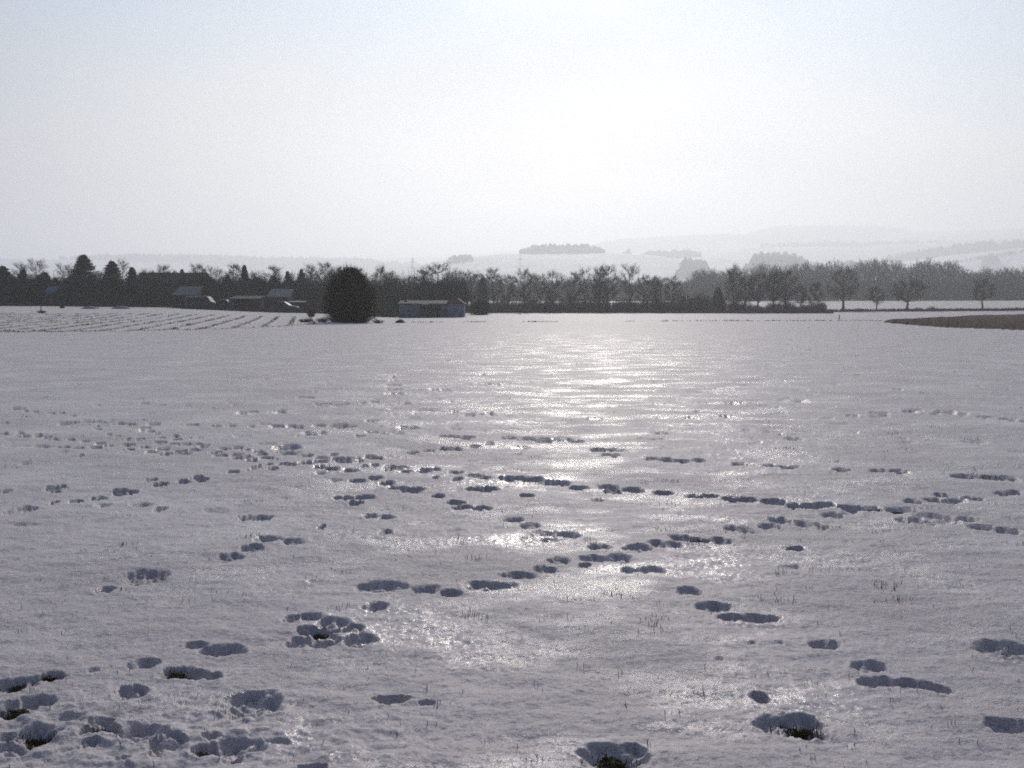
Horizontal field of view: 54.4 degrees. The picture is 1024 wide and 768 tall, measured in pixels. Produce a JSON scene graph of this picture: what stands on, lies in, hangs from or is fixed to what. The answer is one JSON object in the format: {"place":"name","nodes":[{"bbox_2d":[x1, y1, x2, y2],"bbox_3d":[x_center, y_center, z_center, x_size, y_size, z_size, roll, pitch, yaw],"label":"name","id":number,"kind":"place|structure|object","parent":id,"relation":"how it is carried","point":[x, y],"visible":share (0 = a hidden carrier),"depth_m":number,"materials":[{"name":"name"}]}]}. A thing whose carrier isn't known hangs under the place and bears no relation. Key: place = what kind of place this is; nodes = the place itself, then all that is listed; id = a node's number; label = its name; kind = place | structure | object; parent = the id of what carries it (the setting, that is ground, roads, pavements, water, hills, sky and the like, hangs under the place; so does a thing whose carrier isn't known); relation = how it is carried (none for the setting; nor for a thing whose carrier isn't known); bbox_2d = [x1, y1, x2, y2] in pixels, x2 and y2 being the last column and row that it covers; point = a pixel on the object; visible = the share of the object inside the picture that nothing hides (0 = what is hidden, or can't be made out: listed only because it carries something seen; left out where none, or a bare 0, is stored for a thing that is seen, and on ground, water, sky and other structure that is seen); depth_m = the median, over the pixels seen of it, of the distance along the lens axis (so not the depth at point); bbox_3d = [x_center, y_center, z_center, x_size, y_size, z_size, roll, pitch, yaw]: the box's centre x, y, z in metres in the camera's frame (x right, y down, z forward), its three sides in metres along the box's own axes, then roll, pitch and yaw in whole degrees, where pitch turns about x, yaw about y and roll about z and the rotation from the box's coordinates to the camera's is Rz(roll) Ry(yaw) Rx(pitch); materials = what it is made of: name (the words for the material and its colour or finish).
{"place":"outdoors","nodes":[
{"label":"outdoors","id":0,"kind":"place"},
{"bbox_2d":[0,299,1023,767],"bbox_3d":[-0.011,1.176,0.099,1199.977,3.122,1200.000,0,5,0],"label":"snowy field","id":1,"kind":"structure","parent":0,"point":[462,395],"depth_m":7.09,"materials":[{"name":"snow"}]},
{"bbox_2d":[0,278,27,302],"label":"garden shrub","id":2,"kind":"object","parent":1,"relation":"on","point":[13,284],"visible":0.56,"depth_m":158.32,"materials":[{"name":"green plant"}]},
{"bbox_2d":[0,266,28,302],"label":"conifer","id":3,"kind":"object","parent":1,"relation":"on","point":[5,274],"visible":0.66,"depth_m":158.47,"materials":[{"name":"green plant"}]},
{"bbox_2d":[0,292,29,303],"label":"hedge","id":4,"kind":"object","parent":1,"relation":"on","point":[15,298],"visible":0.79,"depth_m":147.29,"materials":[{"name":"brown plant"}]},
{"bbox_2d":[12,270,32,302],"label":"bare thicket","id":5,"kind":"object","parent":1,"relation":"on","point":[26,282],"visible":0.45,"depth_m":160.19,"materials":[{"name":"brown plant"}]},
{"bbox_2d":[30,274,45,303],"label":"garden shrub","id":6,"kind":"object","parent":1,"relation":"on","point":[38,282],"visible":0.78,"depth_m":159.39,"materials":[{"name":"green plant"}]},
{"bbox_2d":[27,258,49,279],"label":"bare tree","id":7,"kind":"object","parent":1,"relation":"on","point":[35,270],"visible":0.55,"depth_m":166.83,"materials":[{"name":"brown plant"}]},
{"bbox_2d":[27,291,77,305],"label":"hedge","id":8,"kind":"object","parent":1,"relation":"on","point":[55,295],"visible":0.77,"depth_m":148.23,"materials":[{"name":"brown plant"}]},
{"bbox_2d":[45,286,62,303],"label":"blue hut","id":9,"kind":"object","parent":1,"relation":"on","point":[50,290],"visible":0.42,"depth_m":155.63,"materials":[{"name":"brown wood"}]},
{"bbox_2d":[56,254,115,305],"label":"conifer","id":10,"kind":"object","parent":1,"relation":"on","point":[82,271],"visible":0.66,"depth_m":158.20,"materials":[{"name":"green plant"}]},
{"bbox_2d":[75,292,122,304],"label":"hedge","id":11,"kind":"object","parent":1,"relation":"on","point":[96,297],"visible":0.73,"depth_m":147.23,"materials":[{"name":"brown plant"}]},
{"bbox_2d":[101,261,129,304],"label":"conifer","id":12,"kind":"object","parent":1,"relation":"on","point":[111,272],"visible":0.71,"depth_m":161.37,"materials":[{"name":"green plant"}]},
{"bbox_2d":[118,267,142,303],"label":"conifer","id":13,"kind":"object","parent":1,"relation":"on","point":[132,278],"visible":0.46,"depth_m":163.74,"materials":[{"name":"green plant"}]},
{"bbox_2d":[121,285,143,304],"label":"garden shrub","id":14,"kind":"object","parent":1,"relation":"on","point":[131,291],"visible":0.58,"depth_m":155.24,"materials":[{"name":"green plant"}]},
{"bbox_2d":[118,294,170,305],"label":"hedge","id":15,"kind":"object","parent":1,"relation":"on","point":[141,299],"visible":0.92,"depth_m":146.26,"materials":[{"name":"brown plant"}]},
{"bbox_2d":[139,271,167,303],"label":"bare thicket","id":16,"kind":"object","parent":1,"relation":"on","point":[151,285],"visible":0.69,"depth_m":160.05,"materials":[{"name":"brown plant"}]},
{"bbox_2d":[154,264,175,283],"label":"bare tree","id":17,"kind":"object","parent":1,"relation":"on","point":[168,279],"visible":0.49,"depth_m":175.15,"materials":[{"name":"brown plant"}]},
{"bbox_2d":[1,313,338,331],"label":"crop stubble","id":18,"kind":"object","parent":1,"relation":"on","point":[52,320],"visible":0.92,"depth_m":68.40,"materials":[{"name":"plant"}]},
{"bbox_2d":[138,273,207,280],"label":"farm house","id":19,"kind":"structure","parent":1,"relation":"on","point":[175,277],"depth_m":188.12,"materials":[{"name":"tile"}]},
{"bbox_2d":[171,286,202,307],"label":"garden hut","id":20,"kind":"object","parent":1,"relation":"on","point":[179,294],"visible":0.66,"depth_m":142.77,"materials":[{"name":"grey wood"}]},
{"bbox_2d":[184,296,217,308],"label":"parked van","id":21,"kind":"object","parent":1,"relation":"on","point":[203,301],"visible":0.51,"depth_m":136.66,"materials":[{"name":"metal"}]},
{"bbox_2d":[197,273,220,301],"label":"garden shrub","id":22,"kind":"object","parent":1,"relation":"on","point":[211,291],"visible":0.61,"depth_m":158.06,"materials":[{"name":"green plant"}]},
{"bbox_2d":[195,264,225,282],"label":"bare tree","id":23,"kind":"object","parent":1,"relation":"on","point":[209,269],"visible":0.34,"depth_m":170.73,"materials":[{"name":"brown plant"}]},
{"bbox_2d":[216,299,236,308],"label":"parked car","id":24,"kind":"object","parent":1,"relation":"on","point":[226,303],"visible":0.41,"depth_m":137.68,"materials":[{"name":"blue paint"}]},
{"bbox_2d":[220,273,236,299],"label":"garden shrub","id":25,"kind":"object","parent":1,"relation":"on","point":[226,280],"visible":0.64,"depth_m":159.76,"materials":[{"name":"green plant"}]},
{"bbox_2d":[222,263,241,282],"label":"bare tree","id":26,"kind":"object","parent":1,"relation":"on","point":[237,268],"visible":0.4,"depth_m":170.06,"materials":[{"name":"brown plant"}]},
{"bbox_2d":[219,275,246,301],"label":"bare thicket","id":27,"kind":"object","parent":1,"relation":"on","point":[239,292],"visible":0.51,"depth_m":159.64,"materials":[{"name":"brown plant"}]},
{"bbox_2d":[230,296,265,310],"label":"garden cabin","id":28,"kind":"object","parent":1,"relation":"on","point":[256,302],"visible":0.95,"depth_m":139.52,"materials":[{"name":"wood"}]},
{"bbox_2d":[251,277,268,307],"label":"tree","id":29,"kind":"object","parent":1,"relation":"on","point":[259,286],"visible":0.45,"depth_m":158.97,"materials":[{"name":"green plant"}]},
{"bbox_2d":[260,264,283,282],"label":"bare tree","id":30,"kind":"object","parent":1,"relation":"on","point":[274,273],"visible":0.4,"depth_m":172.71,"materials":[{"name":"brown plant"}]},
{"bbox_2d":[264,275,282,307],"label":"garden shrub","id":31,"kind":"object","parent":1,"relation":"on","point":[272,281],"visible":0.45,"depth_m":158.92,"materials":[{"name":"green plant"}]},
{"bbox_2d":[266,289,293,307],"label":"garden hut","id":32,"kind":"object","parent":1,"relation":"on","point":[274,296],"visible":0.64,"depth_m":147.74,"materials":[{"name":"grey wood"}]},
{"bbox_2d":[270,301,299,310],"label":"parked car","id":33,"kind":"object","parent":1,"relation":"on","point":[282,305],"visible":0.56,"depth_m":139.71,"materials":[{"name":"blue paint"}]},
{"bbox_2d":[292,281,308,307],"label":"garden shrub","id":34,"kind":"object","parent":1,"relation":"on","point":[299,294],"visible":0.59,"depth_m":158.20,"materials":[{"name":"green plant"}]},
{"bbox_2d":[302,263,321,287],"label":"bare tree","id":35,"kind":"object","parent":1,"relation":"on","point":[311,272],"visible":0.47,"depth_m":170.69,"materials":[{"name":"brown plant"}]},
{"bbox_2d":[309,273,330,295],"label":"bare thicket","id":36,"kind":"object","parent":1,"relation":"on","point":[319,285],"visible":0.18,"depth_m":162.15,"materials":[{"name":"brown plant"}]},
{"bbox_2d":[313,261,333,280],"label":"bare tree","id":37,"kind":"object","parent":1,"relation":"on","point":[323,267],"visible":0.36,"depth_m":174.99,"materials":[{"name":"plant"}]},
{"bbox_2d":[319,263,378,322],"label":"round bush","id":38,"kind":"object","parent":1,"relation":"on","point":[348,298],"visible":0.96,"depth_m":78.74,"materials":[{"name":"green plant"}]},
{"bbox_2d":[368,265,388,290],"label":"bare tree","id":39,"kind":"object","parent":1,"relation":"on","point":[380,272],"visible":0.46,"depth_m":170.62,"materials":[{"name":"plant"}]},
{"bbox_2d":[372,304,398,314],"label":"hedge","id":40,"kind":"object","parent":1,"relation":"on","point":[395,310],"visible":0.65,"depth_m":141.33,"materials":[{"name":"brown plant"}]},
{"bbox_2d":[378,267,406,313],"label":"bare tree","id":41,"kind":"object","parent":1,"relation":"on","point":[388,286],"visible":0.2,"depth_m":161.70,"materials":[{"name":"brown plant"}]},
{"bbox_2d":[383,287,410,313],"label":"evergreen shrub","id":42,"kind":"object","parent":1,"relation":"on","point":[397,296],"visible":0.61,"depth_m":156.66,"materials":[{"name":"green plant"}]},
{"bbox_2d":[407,283,436,304],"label":"evergreen shrub","id":43,"kind":"object","parent":1,"relation":"on","point":[423,292],"visible":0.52,"depth_m":156.61,"materials":[{"name":"green plant"}]},
{"bbox_2d":[398,298,465,317],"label":"long shed","id":44,"kind":"structure","parent":1,"relation":"on","point":[454,307],"depth_m":129.70,"materials":[{"name":"tile"}]},
{"bbox_2d":[414,262,466,298],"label":"bare tree","id":45,"kind":"object","parent":1,"relation":"on","point":[439,267],"visible":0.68,"depth_m":166.58,"materials":[{"name":"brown plant"}]},
{"bbox_2d":[435,270,456,299],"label":"bare thicket","id":46,"kind":"object","parent":1,"relation":"on","point":[443,285],"visible":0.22,"depth_m":166.53,"materials":[{"name":"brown plant"}]},
{"bbox_2d":[438,285,465,307],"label":"evergreen shrub","id":47,"kind":"object","parent":1,"relation":"on","point":[450,293],"visible":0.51,"depth_m":156.67,"materials":[{"name":"green plant"}]},
{"bbox_2d":[443,274,472,313],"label":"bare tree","id":48,"kind":"object","parent":1,"relation":"on","point":[462,290],"visible":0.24,"depth_m":159.54,"materials":[{"name":"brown plant"}]},
{"bbox_2d":[460,269,481,305],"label":"bare tree","id":49,"kind":"object","parent":1,"relation":"on","point":[471,287],"visible":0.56,"depth_m":203.64,"materials":[{"name":"plant"}]},
{"bbox_2d":[466,299,493,314],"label":"evergreen shrub","id":50,"kind":"object","parent":1,"relation":"on","point":[480,307],"visible":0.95,"depth_m":156.89,"materials":[{"name":"green plant"}]},
{"bbox_2d":[477,276,489,304],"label":"ivy tree","id":51,"kind":"object","parent":1,"relation":"on","point":[483,294],"visible":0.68,"depth_m":198.67,"materials":[{"name":"green plant"}]},
{"bbox_2d":[485,268,503,303],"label":"bare tree","id":52,"kind":"object","parent":1,"relation":"on","point":[495,294],"visible":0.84,"depth_m":206.75,"materials":[{"name":"plant"}]},
{"bbox_2d":[496,273,517,306],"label":"bare tree","id":53,"kind":"object","parent":1,"relation":"on","point":[508,296],"visible":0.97,"depth_m":202.75,"materials":[{"name":"grey plant"}]},
{"bbox_2d":[0,301,1023,317],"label":"verge weeds","id":54,"kind":"object","parent":1,"relation":"on","point":[393,315],"visible":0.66,"depth_m":194.40,"materials":[{"name":"plant"}]},
{"bbox_2d":[0,322,1023,767],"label":"stubble","id":55,"kind":"object","parent":1,"relation":"on","point":[516,598],"visible":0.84,"depth_m":5.41,"materials":[{"name":"plant"}]},
{"bbox_2d":[1,323,1023,629],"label":"grass clumps","id":56,"kind":"object","parent":1,"relation":"on","point":[589,493],"visible":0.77,"depth_m":7.41,"materials":[{"name":"plant"}]},
{"bbox_2d":[466,304,561,312],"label":"hedge","id":57,"kind":"object","parent":1,"relation":"on","point":[513,309],"visible":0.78,"depth_m":195.19,"materials":[{"name":"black plant"}]},
{"bbox_2d":[512,268,540,311],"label":"bare tree","id":58,"kind":"object","parent":1,"relation":"on","point":[524,296],"visible":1,"depth_m":196.72,"materials":[{"name":"grey plant"}]},
{"bbox_2d":[536,269,566,306],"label":"bare tree","id":59,"kind":"object","parent":1,"relation":"on","point":[551,291],"visible":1,"depth_m":198.45,"materials":[{"name":"grey plant"}]},
{"bbox_2d":[564,270,582,309],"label":"bare tree","id":60,"kind":"object","parent":1,"relation":"on","point":[575,277],"visible":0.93,"depth_m":201.85,"materials":[{"name":"grey plant"}]},
{"bbox_2d":[578,265,592,308],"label":"bare tree","id":61,"kind":"object","parent":1,"relation":"on","point":[584,278],"visible":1,"depth_m":198.03,"materials":[{"name":"grey plant"}]},
{"bbox_2d":[589,264,609,308],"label":"bare tree","id":62,"kind":"object","parent":1,"relation":"on","point":[596,298],"visible":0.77,"depth_m":200.01,"materials":[{"name":"grey plant"}]},
{"bbox_2d":[590,264,624,310],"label":"bare tree","id":63,"kind":"object","parent":1,"relation":"on","point":[606,286],"visible":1,"depth_m":197.86,"materials":[{"name":"grey plant"}]},
{"bbox_2d":[619,263,643,309],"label":"bare tree","id":64,"kind":"object","parent":1,"relation":"on","point":[629,283],"visible":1,"depth_m":196.64,"materials":[{"name":"grey plant"}]},
{"bbox_2d":[631,273,654,309],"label":"bare tree","id":65,"kind":"object","parent":1,"relation":"on","point":[643,291],"visible":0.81,"depth_m":204.78,"materials":[{"name":"grey plant"}]},
{"bbox_2d":[412,319,881,322],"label":"track weeds","id":66,"kind":"object","parent":1,"relation":"on","point":[700,320],"visible":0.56,"depth_m":86.72,"materials":[{"name":"plant"}]},
{"bbox_2d":[648,275,664,302],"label":"bare tree","id":67,"kind":"object","parent":1,"relation":"on","point":[653,279],"visible":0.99,"depth_m":200.09,"materials":[{"name":"grey plant"}]},
{"bbox_2d":[645,276,676,299],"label":"background tree","id":68,"kind":"object","parent":1,"relation":"on","point":[665,281],"visible":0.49,"depth_m":397.27,"materials":[{"name":"grey plant"}]},
{"bbox_2d":[662,274,685,309],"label":"bare tree","id":69,"kind":"object","parent":1,"relation":"on","point":[674,292],"visible":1,"depth_m":199.17,"materials":[{"name":"grey plant"}]},
{"bbox_2d":[679,299,696,310],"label":"bare shrub","id":70,"kind":"object","parent":1,"relation":"on","point":[683,307],"visible":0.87,"depth_m":199.10,"materials":[{"name":"grey plant"}]},
{"bbox_2d":[689,277,714,293],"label":"background tree","id":71,"kind":"object","parent":1,"relation":"on","point":[697,285],"visible":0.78,"depth_m":421.17,"materials":[{"name":"grey plant"}]},
{"bbox_2d":[697,293,712,310],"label":"bare shrub","id":72,"kind":"object","parent":1,"relation":"on","point":[703,304],"visible":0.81,"depth_m":205.04,"materials":[{"name":"grey plant"}]},
{"bbox_2d":[710,286,723,310],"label":"ivy tree","id":73,"kind":"object","parent":1,"relation":"on","point":[717,296],"visible":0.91,"depth_m":203.74,"materials":[{"name":"grey plant"}]},
{"bbox_2d":[709,281,734,295],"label":"background tree","id":74,"kind":"object","parent":1,"relation":"on","point":[719,285],"visible":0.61,"depth_m":377.27,"materials":[{"name":"grey plant"}]},
{"bbox_2d":[439,257,1023,300],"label":"valley wood","id":75,"kind":"object","parent":1,"relation":"on","point":[953,285],"visible":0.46,"depth_m":429.74,"materials":[{"name":"plant"}]},
{"bbox_2d":[724,263,744,310],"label":"bare tree","id":76,"kind":"object","parent":1,"relation":"on","point":[733,283],"visible":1,"depth_m":198.56,"materials":[{"name":"grey plant"}]},
{"bbox_2d":[734,275,759,310],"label":"bare tree","id":77,"kind":"object","parent":1,"relation":"on","point":[745,289],"visible":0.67,"depth_m":202.93,"materials":[{"name":"grey plant"}]},
{"bbox_2d":[743,272,769,309],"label":"bare tree","id":78,"kind":"object","parent":1,"relation":"on","point":[752,286],"visible":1,"depth_m":199.21,"materials":[{"name":"grey plant"}]},
{"bbox_2d":[762,271,784,306],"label":"bare tree","id":79,"kind":"object","parent":1,"relation":"on","point":[773,300],"visible":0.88,"depth_m":200.72,"materials":[{"name":"grey plant"}]},
{"bbox_2d":[770,269,801,306],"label":"bare tree","id":80,"kind":"object","parent":1,"relation":"on","point":[785,290],"visible":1,"depth_m":198.73,"materials":[{"name":"grey plant"}]},
{"bbox_2d":[787,279,822,301],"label":"background tree","id":81,"kind":"object","parent":1,"relation":"on","point":[807,285],"visible":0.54,"depth_m":370.35,"materials":[{"name":"grey plant"}]},
{"bbox_2d":[803,282,824,307],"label":"bare tree","id":82,"kind":"object","parent":1,"relation":"on","point":[815,297],"visible":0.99,"depth_m":212.69,"materials":[{"name":"grey plant"}]},
{"bbox_2d":[803,274,838,300],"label":"background tree","id":83,"kind":"object","parent":1,"relation":"on","point":[822,282],"visible":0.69,"depth_m":409.13,"materials":[{"name":"grey plant"}]},
{"bbox_2d":[824,267,862,309],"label":"lone tree","id":84,"kind":"object","parent":1,"relation":"on","point":[850,288],"visible":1,"depth_m":230.76,"materials":[{"name":"grey plant"}]},
{"bbox_2d":[864,286,886,307],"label":"lone tree","id":85,"kind":"object","parent":1,"relation":"on","point":[877,298],"visible":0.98,"depth_m":230.71,"materials":[{"name":"grey plant"}]},
{"bbox_2d":[887,276,930,308],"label":"lone tree","id":86,"kind":"object","parent":1,"relation":"on","point":[907,298],"visible":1,"depth_m":230.89,"materials":[{"name":"grey plant"}]},
{"bbox_2d":[970,277,996,307],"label":"lone tree","id":87,"kind":"object","parent":1,"relation":"on","point":[984,282],"visible":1,"depth_m":231.02,"materials":[{"name":"grey plant"}]},
{"bbox_2d":[0,228,1023,287],"bbox_3d":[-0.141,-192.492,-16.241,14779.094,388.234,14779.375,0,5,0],"label":"hills","id":88,"kind":"structure","parent":0,"point":[719,256],"depth_m":3772.61,"materials":[{"name":"snow"}]},
{"bbox_2d":[59,253,419,271],"bbox_3d":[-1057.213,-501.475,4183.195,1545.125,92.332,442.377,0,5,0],"label":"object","id":89,"kind":"object","parent":88,"relation":"on","point":[366,264],"visible":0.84,"depth_m":4011.17,"materials":[{"name":"plant"}]},
{"bbox_2d":[446,254,473,263],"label":"slope wood","id":90,"kind":"object","parent":88,"relation":"on","point":[458,258],"visible":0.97,"depth_m":2317.18,"materials":[{"name":"plant"}]},
{"bbox_2d":[519,243,604,253],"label":"hilltop wood","id":91,"kind":"object","parent":88,"relation":"on","point":[562,248],"visible":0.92,"depth_m":2436.34,"materials":[{"name":"plant"}]},
{"bbox_2d":[591,233,741,250],"bbox_3d":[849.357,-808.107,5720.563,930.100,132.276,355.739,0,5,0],"label":"ridge wood","id":92,"kind":"object","parent":88,"relation":"on","point":[631,243],"visible":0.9,"depth_m":5600.06,"materials":[{"name":"plant"}]},
{"bbox_2d":[640,249,701,257],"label":"hillside copse","id":93,"kind":"object","parent":88,"relation":"on","point":[675,253],"visible":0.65,"depth_m":3137.83,"materials":[{"name":"plant"}]},
{"bbox_2d":[675,257,710,277],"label":"hillside copse","id":94,"kind":"object","parent":88,"relation":"on","point":[689,266],"visible":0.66,"depth_m":1927.88,"materials":[{"name":"plant"}]},
{"bbox_2d":[741,251,811,280],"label":"slope wood","id":95,"kind":"object","parent":88,"relation":"on","point":[779,259],"visible":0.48,"depth_m":1945.09,"materials":[{"name":"plant"}]},
{"bbox_2d":[735,224,906,242],"bbox_3d":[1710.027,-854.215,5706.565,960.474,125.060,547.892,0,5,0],"label":"ridge wood","id":96,"kind":"object","parent":88,"relation":"on","point":[779,231],"visible":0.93,"depth_m":5462.23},
{"bbox_2d":[886,239,1023,261],"bbox_3d":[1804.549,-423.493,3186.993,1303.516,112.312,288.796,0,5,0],"label":"ridge wood","id":97,"kind":"object","parent":88,"relation":"on","point":[968,248],"visible":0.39,"depth_m":3056.88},
{"bbox_2d":[932,248,1023,266],"bbox_3d":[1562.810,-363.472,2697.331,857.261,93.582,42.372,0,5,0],"label":"slope hedgerow","id":98,"kind":"object","parent":88,"relation":"on","point":[1008,253],"visible":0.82,"depth_m":2688.11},
{"bbox_2d":[980,253,999,267],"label":"hillside copse","id":99,"kind":"object","parent":88,"relation":"on","point":[990,260],"visible":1,"depth_m":2544.80,"materials":[{"name":"plant"}]},
{"bbox_2d":[0,0,1023,259],"label":"sky","id":100,"kind":"structure","parent":0,"point":[364,129],"materials":[{"name":"white"}]},
{"bbox_2d":[884,314,1023,329],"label":"ploughed field","id":101,"kind":"structure","parent":0,"point":[1009,322],"depth_m":76.58,"materials":[{"name":"soil"}]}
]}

